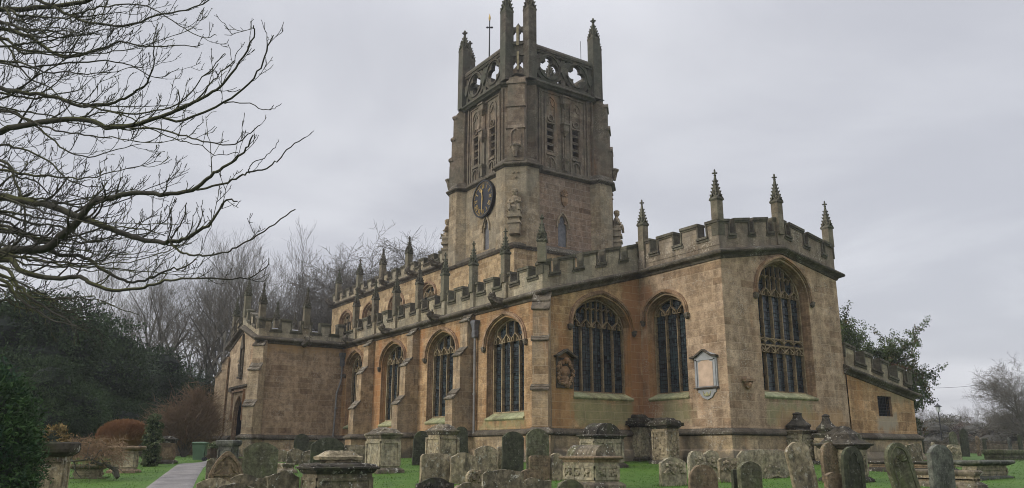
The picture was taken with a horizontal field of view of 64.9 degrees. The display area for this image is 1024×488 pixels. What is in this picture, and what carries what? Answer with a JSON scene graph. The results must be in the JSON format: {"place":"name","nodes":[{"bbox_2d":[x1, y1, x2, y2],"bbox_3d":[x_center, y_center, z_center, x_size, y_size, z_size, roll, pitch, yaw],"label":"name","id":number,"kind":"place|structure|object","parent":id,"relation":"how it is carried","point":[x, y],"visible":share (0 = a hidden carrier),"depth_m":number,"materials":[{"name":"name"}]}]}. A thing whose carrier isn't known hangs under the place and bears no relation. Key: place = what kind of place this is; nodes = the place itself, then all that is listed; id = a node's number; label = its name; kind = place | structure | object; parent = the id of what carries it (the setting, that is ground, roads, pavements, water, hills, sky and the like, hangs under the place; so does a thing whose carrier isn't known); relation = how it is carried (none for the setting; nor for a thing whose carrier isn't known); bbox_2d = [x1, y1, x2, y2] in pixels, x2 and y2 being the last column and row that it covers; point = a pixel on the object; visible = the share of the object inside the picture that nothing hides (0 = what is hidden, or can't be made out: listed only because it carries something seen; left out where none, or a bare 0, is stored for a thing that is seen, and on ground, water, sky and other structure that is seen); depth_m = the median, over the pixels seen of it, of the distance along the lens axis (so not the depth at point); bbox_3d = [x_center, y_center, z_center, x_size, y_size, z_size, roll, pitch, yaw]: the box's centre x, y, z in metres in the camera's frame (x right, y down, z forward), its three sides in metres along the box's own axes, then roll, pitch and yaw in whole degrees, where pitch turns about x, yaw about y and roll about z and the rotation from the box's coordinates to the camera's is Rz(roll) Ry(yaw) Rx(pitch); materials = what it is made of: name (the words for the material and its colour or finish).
{"place":"outdoors","nodes":[
{"label":"outdoors","id":0,"kind":"place"},
{"bbox_2d":[146,460,207,487],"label":"path","id":1,"kind":"structure","parent":0,"point":[185,475],"depth_m":22.69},
{"bbox_2d":[0,0,1023,425],"label":"sky","id":2,"kind":"structure","parent":0,"point":[905,118],"materials":[{"name":"grey"}]},
{"bbox_2d":[68,453,1023,487],"bbox_3d":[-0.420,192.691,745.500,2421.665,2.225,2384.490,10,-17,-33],"label":"ground","id":3,"kind":"structure","parent":0,"point":[147,481],"depth_m":22.68,"materials":[{"name":"green plant"}]},
{"bbox_2d":[0,346,55,487],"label":"conifer bush","id":4,"kind":"object","parent":3,"relation":"on","point":[17,449],"visible":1,"depth_m":13.89,"materials":[{"name":"green plant"}]},
{"bbox_2d":[0,302,74,385],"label":"yew tree","id":5,"kind":"object","parent":3,"relation":"on","point":[9,325],"visible":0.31,"depth_m":41.05,"materials":[{"name":"green plant"}]},
{"bbox_2d":[25,441,80,487],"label":"chest tomb","id":6,"kind":"object","parent":3,"relation":"on","point":[62,452],"visible":0.48,"depth_m":16.55,"materials":[{"name":"black stone"}]},
{"bbox_2d":[35,423,76,458],"bbox_3d":[-15.006,6.769,26.037,1.656,2.010,2.026,10,-17,-33],"label":"leafy shrub","id":7,"kind":"object","parent":3,"relation":"on","point":[55,434],"visible":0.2,"depth_m":26.09,"materials":[{"name":"yellow plant"}]},
{"bbox_2d":[0,282,124,439],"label":"yew tree","id":8,"kind":"object","parent":3,"relation":"on","point":[83,351],"visible":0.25,"depth_m":42.94,"materials":[{"name":"green plant"}]},
{"bbox_2d":[4,353,123,440],"bbox_3d":[-21.606,7.584,37.127,6.183,4.983,6.519,0,-14,0],"label":"yew tree","id":9,"kind":"object","parent":3,"relation":"on","point":[72,405],"visible":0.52,"depth_m":36.41,"materials":[{"name":"green plant"}]},
{"bbox_2d":[69,464,106,478],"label":"chest tomb","id":10,"kind":"object","parent":3,"relation":"on","point":[93,472],"visible":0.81,"depth_m":22.30,"materials":[{"name":"stone"}]},
{"bbox_2d":[47,237,147,326],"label":"bare tree","id":11,"kind":"object","parent":3,"relation":"on","point":[96,290],"visible":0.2,"depth_m":81.90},
{"bbox_2d":[63,433,133,478],"bbox_3d":[-11.291,5.742,21.964,1.873,1.271,2.718,10,-17,-33],"label":"twisted shrub","id":12,"kind":"object","parent":3,"relation":"on","point":[94,455],"visible":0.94,"depth_m":21.66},
{"bbox_2d":[71,382,154,453],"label":"yew tree","id":13,"kind":"object","parent":3,"relation":"on","point":[129,409],"visible":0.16,"depth_m":44.68,"materials":[{"name":"green plant"}]},
{"bbox_2d":[95,418,146,445],"bbox_3d":[-14.522,7.419,30.094,2.025,1.806,2.019,10,-17,-33],"label":"clipped shrub","id":14,"kind":"object","parent":3,"relation":"on","point":[132,430],"visible":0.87,"depth_m":29.62,"materials":[{"name":"orange plant"}]},
{"bbox_2d":[76,310,167,417],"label":"yew tree","id":15,"kind":"object","parent":3,"relation":"on","point":[125,379],"visible":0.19,"depth_m":49.23,"materials":[{"name":"green plant"}]},
{"bbox_2d":[105,446,146,472],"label":"chest tomb","id":16,"kind":"object","parent":3,"relation":"on","point":[131,466],"visible":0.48,"depth_m":24.83,"materials":[{"name":"grey stone"}]},
{"bbox_2d":[138,413,164,466],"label":"ivy column","id":17,"kind":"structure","parent":3,"relation":"on","point":[153,438],"depth_m":28.50,"materials":[{"name":"green plant"}]},
{"bbox_2d":[71,221,232,354],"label":"bare tree","id":18,"kind":"object","parent":3,"relation":"on","point":[135,301],"visible":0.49,"depth_m":78.11,"materials":[{"name":"plant"}]},
{"bbox_2d":[128,341,175,415],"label":"evergreen tree","id":19,"kind":"object","parent":3,"relation":"on","point":[153,357],"visible":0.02,"depth_m":55.82,"materials":[{"name":"green plant"}]},
{"bbox_2d":[0,0,311,349],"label":"ash tree","id":20,"kind":"object","parent":3,"relation":"on","point":[9,253],"visible":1,"depth_m":9.39,"materials":[{"name":"brown plant"}]},
{"bbox_2d":[155,436,177,463],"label":"chest tomb","id":21,"kind":"object","parent":3,"relation":"on","point":[168,446],"visible":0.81,"depth_m":30.50,"materials":[{"name":"black stone"}]},
{"bbox_2d":[129,343,213,436],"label":"yew tree","id":22,"kind":"object","parent":3,"relation":"on","point":[173,371],"visible":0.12,"depth_m":59.18,"materials":[{"name":"green plant"}]},
{"bbox_2d":[114,257,233,375],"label":"bare tree","id":23,"kind":"object","parent":3,"relation":"on","point":[158,324],"visible":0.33,"depth_m":72.52,"materials":[{"name":"plant"}]},
{"bbox_2d":[138,379,237,456],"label":"twiggy shrub","id":24,"kind":"object","parent":3,"relation":"on","point":[188,424],"visible":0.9,"depth_m":43.83,"materials":[{"name":"plant"}]},
{"bbox_2d":[168,363,216,400],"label":"evergreen tree","id":25,"kind":"object","parent":3,"relation":"on","point":[206,382],"visible":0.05,"depth_m":63.77,"materials":[{"name":"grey plant"}]},
{"bbox_2d":[192,442,209,460],"bbox_3d":[-12.757,8.474,32.922,0.620,0.752,0.502,2,-15,-9],"label":"wheelie bin","id":26,"kind":"object","parent":3,"relation":"on","point":[199,449],"visible":1,"depth_m":32.74,"materials":[{"name":"green plastic"}]},
{"bbox_2d":[110,241,311,387],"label":"bare tree","id":27,"kind":"object","parent":3,"relation":"on","point":[177,350],"visible":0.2,"depth_m":88.33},
{"bbox_2d":[196,478,231,487],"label":"gravestone","id":28,"kind":"object","parent":3,"relation":"on","point":[213,483],"visible":0.86,"depth_m":16.71,"materials":[{"name":"stone"}]},
{"bbox_2d":[208,451,243,481],"bbox_3d":[-7.327,5.917,20.662,0.860,1.181,0.124,8,-16,-27],"label":"gravestone","id":29,"kind":"object","parent":3,"relation":"on","point":[227,466],"visible":0.62,"depth_m":20.67,"materials":[{"name":"brown stone"}]},
{"bbox_2d":[172,231,282,381],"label":"bare tree","id":30,"kind":"object","parent":3,"relation":"on","point":[214,351],"visible":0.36,"depth_m":72.25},
{"bbox_2d":[153,251,303,375],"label":"bare tree","id":31,"kind":"object","parent":3,"relation":"on","point":[219,335],"visible":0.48,"depth_m":60.62,"materials":[{"name":"plant"}]},
{"bbox_2d":[216,440,241,457],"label":"chest tomb","id":32,"kind":"object","parent":3,"relation":"on","point":[232,446],"visible":0.51,"depth_m":28.70,"materials":[{"name":"grey stone"}]},
{"bbox_2d":[168,217,323,358],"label":"bare tree","id":33,"kind":"object","parent":3,"relation":"on","point":[239,274],"visible":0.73,"depth_m":66.80,"materials":[{"name":"plant"}]},
{"bbox_2d":[231,474,267,487],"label":"gravestone","id":34,"kind":"object","parent":3,"relation":"on","point":[251,481],"visible":0.78,"depth_m":17.72,"materials":[{"name":"stone"}]},
{"bbox_2d":[211,223,295,342],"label":"bare tree","id":35,"kind":"object","parent":3,"relation":"on","point":[245,282],"visible":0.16,"depth_m":70.76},
{"bbox_2d":[242,442,278,477],"bbox_3d":[-7.032,6.219,22.454,0.947,1.349,0.133,6,-16,-21],"label":"gravestone","id":36,"kind":"object","parent":3,"relation":"on","point":[260,459],"visible":0.68,"depth_m":22.45,"materials":[{"name":"stone"}]},
{"bbox_2d":[266,471,299,487],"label":"gravestone","id":37,"kind":"object","parent":3,"relation":"on","point":[284,479],"visible":1,"depth_m":17.42,"materials":[{"name":"stone"}]},
{"bbox_2d":[160,230,427,377],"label":"bare tree","id":38,"kind":"object","parent":3,"relation":"on","point":[297,309],"visible":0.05,"depth_m":78.36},
{"bbox_2d":[286,448,309,464],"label":"gravestone","id":39,"kind":"object","parent":3,"relation":"on","point":[296,456],"visible":0.55,"depth_m":29.41,"materials":[{"name":"stone"}]},
{"bbox_2d":[230,241,366,330],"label":"bare tree","id":40,"kind":"object","parent":3,"relation":"on","point":[326,305],"visible":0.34,"depth_m":73.71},
{"bbox_2d":[293,434,308,450],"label":"gravestone","id":41,"kind":"object","parent":3,"relation":"on","point":[301,442],"visible":0.42,"depth_m":39.28,"materials":[{"name":"grey stone"}]},
{"bbox_2d":[310,438,343,462],"bbox_3d":[-5.544,6.537,24.125,1.004,1.438,0.098,6,-15,-25],"label":"gravestone","id":42,"kind":"object","parent":3,"relation":"on","point":[319,446],"visible":0.29,"depth_m":24.16,"materials":[{"name":"grey stone"}]},
{"bbox_2d":[256,235,416,331],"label":"bare tree","id":43,"kind":"object","parent":3,"relation":"on","point":[326,285],"visible":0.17,"depth_m":77.30,"materials":[{"name":"plant"}]},
{"bbox_2d":[295,450,380,487],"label":"chest tomb","id":44,"kind":"object","parent":3,"relation":"on","point":[337,469],"visible":1,"depth_m":17.32,"materials":[{"name":"black stone"}]},
{"bbox_2d":[344,444,364,462],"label":"gravestone","id":45,"kind":"object","parent":3,"relation":"on","point":[359,449],"visible":0.25,"depth_m":27.59,"materials":[{"name":"stone"}]},
{"bbox_2d":[290,220,441,325],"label":"bare tree","id":46,"kind":"object","parent":3,"relation":"on","point":[403,254],"visible":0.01,"depth_m":85.86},
{"bbox_2d":[364,427,403,473],"bbox_3d":[-4.097,6.675,25.526,0.909,1.725,1.345,10,-17,-33],"label":"chest tomb","id":47,"kind":"object","parent":3,"relation":"on","point":[383,448],"visible":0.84,"depth_m":25.17,"materials":[{"name":"stone"}]},
{"bbox_2d":[412,431,427,464],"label":"gravestone","id":48,"kind":"object","parent":3,"relation":"on","point":[418,451],"visible":0.45,"depth_m":29.50,"materials":[{"name":"grey stone"}]},
{"bbox_2d":[419,453,449,482],"bbox_3d":[-2.021,6.043,21.058,0.827,1.133,0.158,8,-16,-27],"label":"gravestone","id":49,"kind":"object","parent":3,"relation":"on","point":[431,465],"visible":0.69,"depth_m":21.04,"materials":[{"name":"stone"}]},
{"bbox_2d":[415,477,453,487],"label":"gravestone","id":50,"kind":"object","parent":3,"relation":"on","point":[434,482],"visible":1,"depth_m":16.84,"materials":[{"name":"black stone"}]},
{"bbox_2d":[425,423,459,456],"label":"chest tomb","id":51,"kind":"object","parent":3,"relation":"on","point":[442,439],"visible":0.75,"depth_m":27.95,"materials":[{"name":"stone"}]},
{"bbox_2d":[456,427,467,452],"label":"gravestone","id":52,"kind":"object","parent":3,"relation":"on","point":[463,434],"visible":0.32,"depth_m":30.11,"materials":[{"name":"grey stone"}]},
{"bbox_2d":[450,453,475,483],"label":"gravestone","id":53,"kind":"object","parent":3,"relation":"on","point":[462,465],"visible":0.79,"depth_m":21.03,"materials":[{"name":"stone"}]},
{"bbox_2d":[465,469,481,484],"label":"gravestone","id":54,"kind":"object","parent":3,"relation":"on","point":[473,476],"visible":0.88,"depth_m":18.38,"materials":[{"name":"stone"}]},
{"bbox_2d":[474,446,497,473],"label":"gravestone","id":55,"kind":"object","parent":3,"relation":"on","point":[486,458],"visible":0.56,"depth_m":23.63,"materials":[{"name":"stone"}]},
{"bbox_2d":[481,469,523,487],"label":"gravestone","id":56,"kind":"object","parent":3,"relation":"on","point":[503,478],"visible":0.98,"depth_m":17.80,"materials":[{"name":"stone"}]},
{"bbox_2d":[501,431,523,470],"bbox_3d":[0.019,6.462,24.154,0.698,1.636,0.099,7,-16,-23],"label":"gravestone","id":57,"kind":"object","parent":3,"relation":"on","point":[512,450],"visible":0.72,"depth_m":24.17,"materials":[{"name":"grey stone"}]},
{"bbox_2d":[526,428,548,468],"bbox_3d":[0.815,6.739,25.630,0.804,1.697,0.099,8,-16,-27],"label":"gravestone","id":58,"kind":"object","parent":3,"relation":"on","point":[537,441],"visible":0.47,"depth_m":25.67,"materials":[{"name":"stone"}]},
{"bbox_2d":[523,477,551,487],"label":"gravestone","id":59,"kind":"object","parent":3,"relation":"on","point":[531,482],"visible":1,"depth_m":17.10,"materials":[{"name":"stone"}]},
{"bbox_2d":[528,455,549,480],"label":"gravestone","id":60,"kind":"object","parent":3,"relation":"on","point":[541,463],"visible":0.66,"depth_m":22.14,"materials":[{"name":"brown stone"}]},
{"bbox_2d":[550,453,562,480],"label":"gravestone","id":61,"kind":"object","parent":3,"relation":"on","point":[556,467],"visible":0.77,"depth_m":22.30,"materials":[{"name":"stone"}]},
{"bbox_2d":[199,0,926,462],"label":"parish church","id":62,"kind":"structure","parent":3,"relation":"on","point":[529,296],"depth_m":35.74,"materials":[{"name":"stone"}]},
{"bbox_2d":[228,384,246,439],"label":"porch doorway","id":63,"kind":"structure","parent":62,"relation":"in","point":[236,425],"depth_m":47.74,"materials":[{"name":"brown wood"}]},
{"bbox_2d":[343,348,363,428],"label":"window","id":64,"kind":"structure","parent":62,"relation":"in","point":[355,364],"depth_m":47.45,"materials":[{"name":"stone"}]},
{"bbox_2d":[377,339,406,426],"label":"window","id":65,"kind":"structure","parent":62,"relation":"in","point":[394,356],"depth_m":43.40,"materials":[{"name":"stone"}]},
{"bbox_2d":[422,327,458,424],"bbox_3d":[-3.260,6.239,38.372,0.633,4.615,3.413,10,-17,-33],"label":"window","id":66,"kind":"structure","parent":62,"relation":"in","point":[440,361],"depth_m":39.10,"materials":[{"name":"glass"}]},
{"bbox_2d":[481,216,489,250],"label":"window","id":67,"kind":"structure","parent":62,"relation":"in","point":[487,223],"depth_m":47.60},
{"bbox_2d":[481,311,527,421],"bbox_3d":[-0.204,5.126,34.024,0.623,4.615,3.418,10,-17,-33],"label":"window","id":68,"kind":"structure","parent":62,"relation":"in","point":[506,341],"depth_m":34.52,"materials":[{"name":"glass"}]},
{"bbox_2d":[556,212,569,247],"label":"window","id":69,"kind":"structure","parent":62,"relation":"in","point":[562,227],"depth_m":46.87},
{"bbox_2d":[567,290,636,401],"bbox_3d":[3.703,4.234,33.758,3.762,4.605,0.677,10,-17,-33],"label":"window","id":70,"kind":"structure","parent":62,"relation":"in","point":[602,367],"depth_m":34.10,"materials":[{"name":"glass"}]},
{"bbox_2d":[640,289,689,401],"bbox_3d":[6.569,4.191,33.707,0.672,4.675,2.824,10,-17,-33],"label":"window","id":71,"kind":"structure","parent":62,"relation":"in","point":[666,316],"depth_m":34.12,"materials":[{"name":"glass"}]},
{"bbox_2d":[753,255,818,400],"bbox_3d":[11.228,3.422,33.427,3.897,6.045,0.702,10,-17,-33],"label":"window","id":72,"kind":"structure","parent":62,"relation":"in","point":[783,304],"depth_m":33.85,"materials":[{"name":"glass"}]},
{"bbox_2d":[877,396,892,416],"bbox_3d":[16.582,7.277,36.111,1.060,0.880,0.300,10,-17,-33],"label":"window","id":73,"kind":"structure","parent":62,"relation":"in","point":[884,402],"depth_m":36.28,"materials":[{"name":"glass"}]},
{"bbox_2d":[558,444,625,487],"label":"chest tomb","id":74,"kind":"object","parent":3,"relation":"on","point":[594,466],"visible":0.99,"depth_m":19.75,"materials":[{"name":"stone"}]},
{"bbox_2d":[576,423,628,467],"bbox_3d":[3.124,7.152,27.983,1.580,1.827,0.996,10,-17,-33],"label":"chest tomb","id":75,"kind":"object","parent":3,"relation":"on","point":[601,434],"visible":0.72,"depth_m":27.84,"materials":[{"name":"black stone"}]},
{"bbox_2d":[625,414,654,461],"bbox_3d":[5.010,8.312,33.918,1.297,2.208,2.310,10,-17,-33],"label":"chest tomb","id":76,"kind":"object","parent":3,"relation":"on","point":[641,440],"visible":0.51,"depth_m":33.17,"materials":[{"name":"black stone"}]},
{"bbox_2d":[645,418,684,463],"bbox_3d":[5.895,7.731,30.960,0.965,2.063,1.219,10,-17,-33],"label":"chest tomb","id":77,"kind":"object","parent":3,"relation":"on","point":[665,437],"visible":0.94,"depth_m":30.74,"materials":[{"name":"black stone"}]},
{"bbox_2d":[659,457,686,486],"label":"gravestone","id":78,"kind":"object","parent":3,"relation":"on","point":[672,470],"visible":0.99,"depth_m":20.51,"materials":[{"name":"stone"}]},
{"bbox_2d":[687,451,718,479],"bbox_3d":[5.406,6.392,22.602,1.072,1.158,0.205,7,-16,-24],"label":"gravestone","id":79,"kind":"object","parent":3,"relation":"on","point":[696,458],"visible":0.59,"depth_m":22.61,"materials":[{"name":"stone"}]},
{"bbox_2d":[688,465,718,487],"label":"gravestone","id":80,"kind":"object","parent":3,"relation":"on","point":[702,476],"visible":1,"depth_m":18.79,"materials":[{"name":"brown stone"}]},
{"bbox_2d":[717,457,738,482],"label":"gravestone","id":81,"kind":"object","parent":3,"relation":"on","point":[726,465],"visible":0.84,"depth_m":21.66,"materials":[{"name":"stone"}]},
{"bbox_2d":[737,461,762,487],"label":"gravestone","id":82,"kind":"object","parent":3,"relation":"on","point":[749,474],"visible":1,"depth_m":17.91,"materials":[{"name":"stone"}]},
{"bbox_2d":[736,449,789,478],"bbox_3d":[7.227,6.491,23.094,1.858,1.170,0.160,7,-16,-24],"label":"gravestone","id":83,"kind":"object","parent":3,"relation":"on","point":[772,463],"visible":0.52,"depth_m":23.19,"materials":[{"name":"stone"}]},
{"bbox_2d":[785,412,816,461],"bbox_3d":[11.306,7.792,31.686,1.087,2.296,1.184,10,-17,-33],"label":"chest tomb","id":84,"kind":"object","parent":3,"relation":"on","point":[798,426],"visible":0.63,"depth_m":31.42,"materials":[{"name":"stone"}]},
{"bbox_2d":[784,441,818,487],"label":"gravestone","id":85,"kind":"object","parent":3,"relation":"on","point":[802,474],"visible":1,"depth_m":17.83,"materials":[{"name":"stone"}]},
{"bbox_2d":[811,414,835,464],"bbox_3d":[12.192,7.689,31.067,1.011,2.227,0.938,10,-17,-33],"label":"chest tomb","id":86,"kind":"object","parent":3,"relation":"on","point":[826,425],"visible":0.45,"depth_m":31.00,"materials":[{"name":"black stone"}]},
{"bbox_2d":[820,442,839,482],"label":"gravestone","id":87,"kind":"object","parent":3,"relation":"on","point":[829,462],"visible":0.69,"depth_m":21.65,"materials":[{"name":"brown stone"}]},
{"bbox_2d":[823,472,842,487],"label":"gravestone","id":88,"kind":"object","parent":3,"relation":"on","point":[832,479],"visible":0.94,"depth_m":17.50,"materials":[{"name":"brown stone"}]},
{"bbox_2d":[812,426,874,482],"bbox_3d":[9.075,5.893,21.984,0.968,1.796,1.274,10,-17,-33],"label":"chest tomb","id":89,"kind":"object","parent":3,"relation":"on","point":[841,438],"visible":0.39,"depth_m":21.79,"materials":[{"name":"black stone"}]},
{"bbox_2d":[840,446,865,487],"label":"gravestone","id":90,"kind":"object","parent":3,"relation":"on","point":[852,468],"visible":1,"depth_m":17.49,"materials":[{"name":"grey stone"}]},
{"bbox_2d":[839,300,947,434],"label":"half bare tree","id":91,"kind":"object","parent":3,"relation":"on","point":[891,354],"visible":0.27,"depth_m":44.96,"materials":[{"name":"green plant"}]},
{"bbox_2d":[884,442,920,487],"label":"gravestone","id":92,"kind":"object","parent":3,"relation":"on","point":[900,469],"visible":1,"depth_m":16.83,"materials":[{"name":"stone"}]},
{"bbox_2d":[868,461,958,471],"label":"chest tomb","id":93,"kind":"object","parent":3,"relation":"on","point":[877,466],"visible":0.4,"depth_m":26.02,"materials":[{"name":"black stone"}]},
{"bbox_2d":[905,444,923,460],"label":"gravestone","id":94,"kind":"object","parent":3,"relation":"on","point":[915,452],"visible":0.44,"depth_m":28.03,"materials":[{"name":"stone"}]},
{"bbox_2d":[917,418,960,440],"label":"scrub bush","id":95,"kind":"object","parent":3,"relation":"on","point":[933,429],"visible":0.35,"depth_m":76.29,"materials":[{"name":"grey plant"}]},
{"bbox_2d":[926,444,955,487],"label":"gravestone","id":96,"kind":"object","parent":3,"relation":"on","point":[941,471],"visible":1,"depth_m":18.24,"materials":[{"name":"grey stone"}]},
{"bbox_2d":[915,469,988,487],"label":"chest tomb","id":97,"kind":"object","parent":3,"relation":"on","point":[967,478],"visible":0.56,"depth_m":19.66,"materials":[{"name":"stone"}]},
{"bbox_2d":[959,428,969,456],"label":"gravestone","id":98,"kind":"object","parent":3,"relation":"on","point":[964,442],"visible":0.82,"depth_m":50.46,"materials":[{"name":"grey stone"}]},
{"bbox_2d":[953,421,985,439],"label":"scrub bush","id":99,"kind":"object","parent":3,"relation":"on","point":[972,427],"visible":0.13,"depth_m":77.26,"materials":[{"name":"grey plant"}]},
{"bbox_2d":[924,440,1023,453],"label":"boundary wall","id":100,"kind":"structure","parent":3,"relation":"on","point":[997,445],"depth_m":59.76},
{"bbox_2d":[953,460,1015,480],"bbox_3d":[13.366,6.527,22.725,2.020,0.831,0.771,10,-17,-33],"label":"chest tomb","id":101,"kind":"object","parent":3,"relation":"on","point":[992,469],"visible":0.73,"depth_m":22.44,"materials":[{"name":"grey stone"}]},
{"bbox_2d":[968,415,1016,440],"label":"scrub bush","id":102,"kind":"object","parent":3,"relation":"on","point":[1005,437],"visible":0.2,"depth_m":74.30,"materials":[{"name":"brown plant"}]},
{"bbox_2d":[962,354,1023,438],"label":"bare tree","id":103,"kind":"object","parent":3,"relation":"on","point":[995,387],"visible":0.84,"depth_m":70.84,"materials":[{"name":"plant"}]},
{"bbox_2d":[969,408,1023,440],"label":"scrub bush","id":104,"kind":"object","parent":3,"relation":"on","point":[991,438],"visible":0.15,"depth_m":73.75,"materials":[{"name":"brown plant"}]},
{"bbox_2d":[981,450,1023,460],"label":"chest tomb","id":105,"kind":"object","parent":3,"relation":"on","point":[1014,455],"visible":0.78,"depth_m":37.14,"materials":[{"name":"stone"}]},
{"bbox_2d":[988,382,1023,440],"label":"bare tree","id":106,"kind":"object","parent":3,"relation":"on","point":[1005,421],"visible":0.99,"depth_m":64.24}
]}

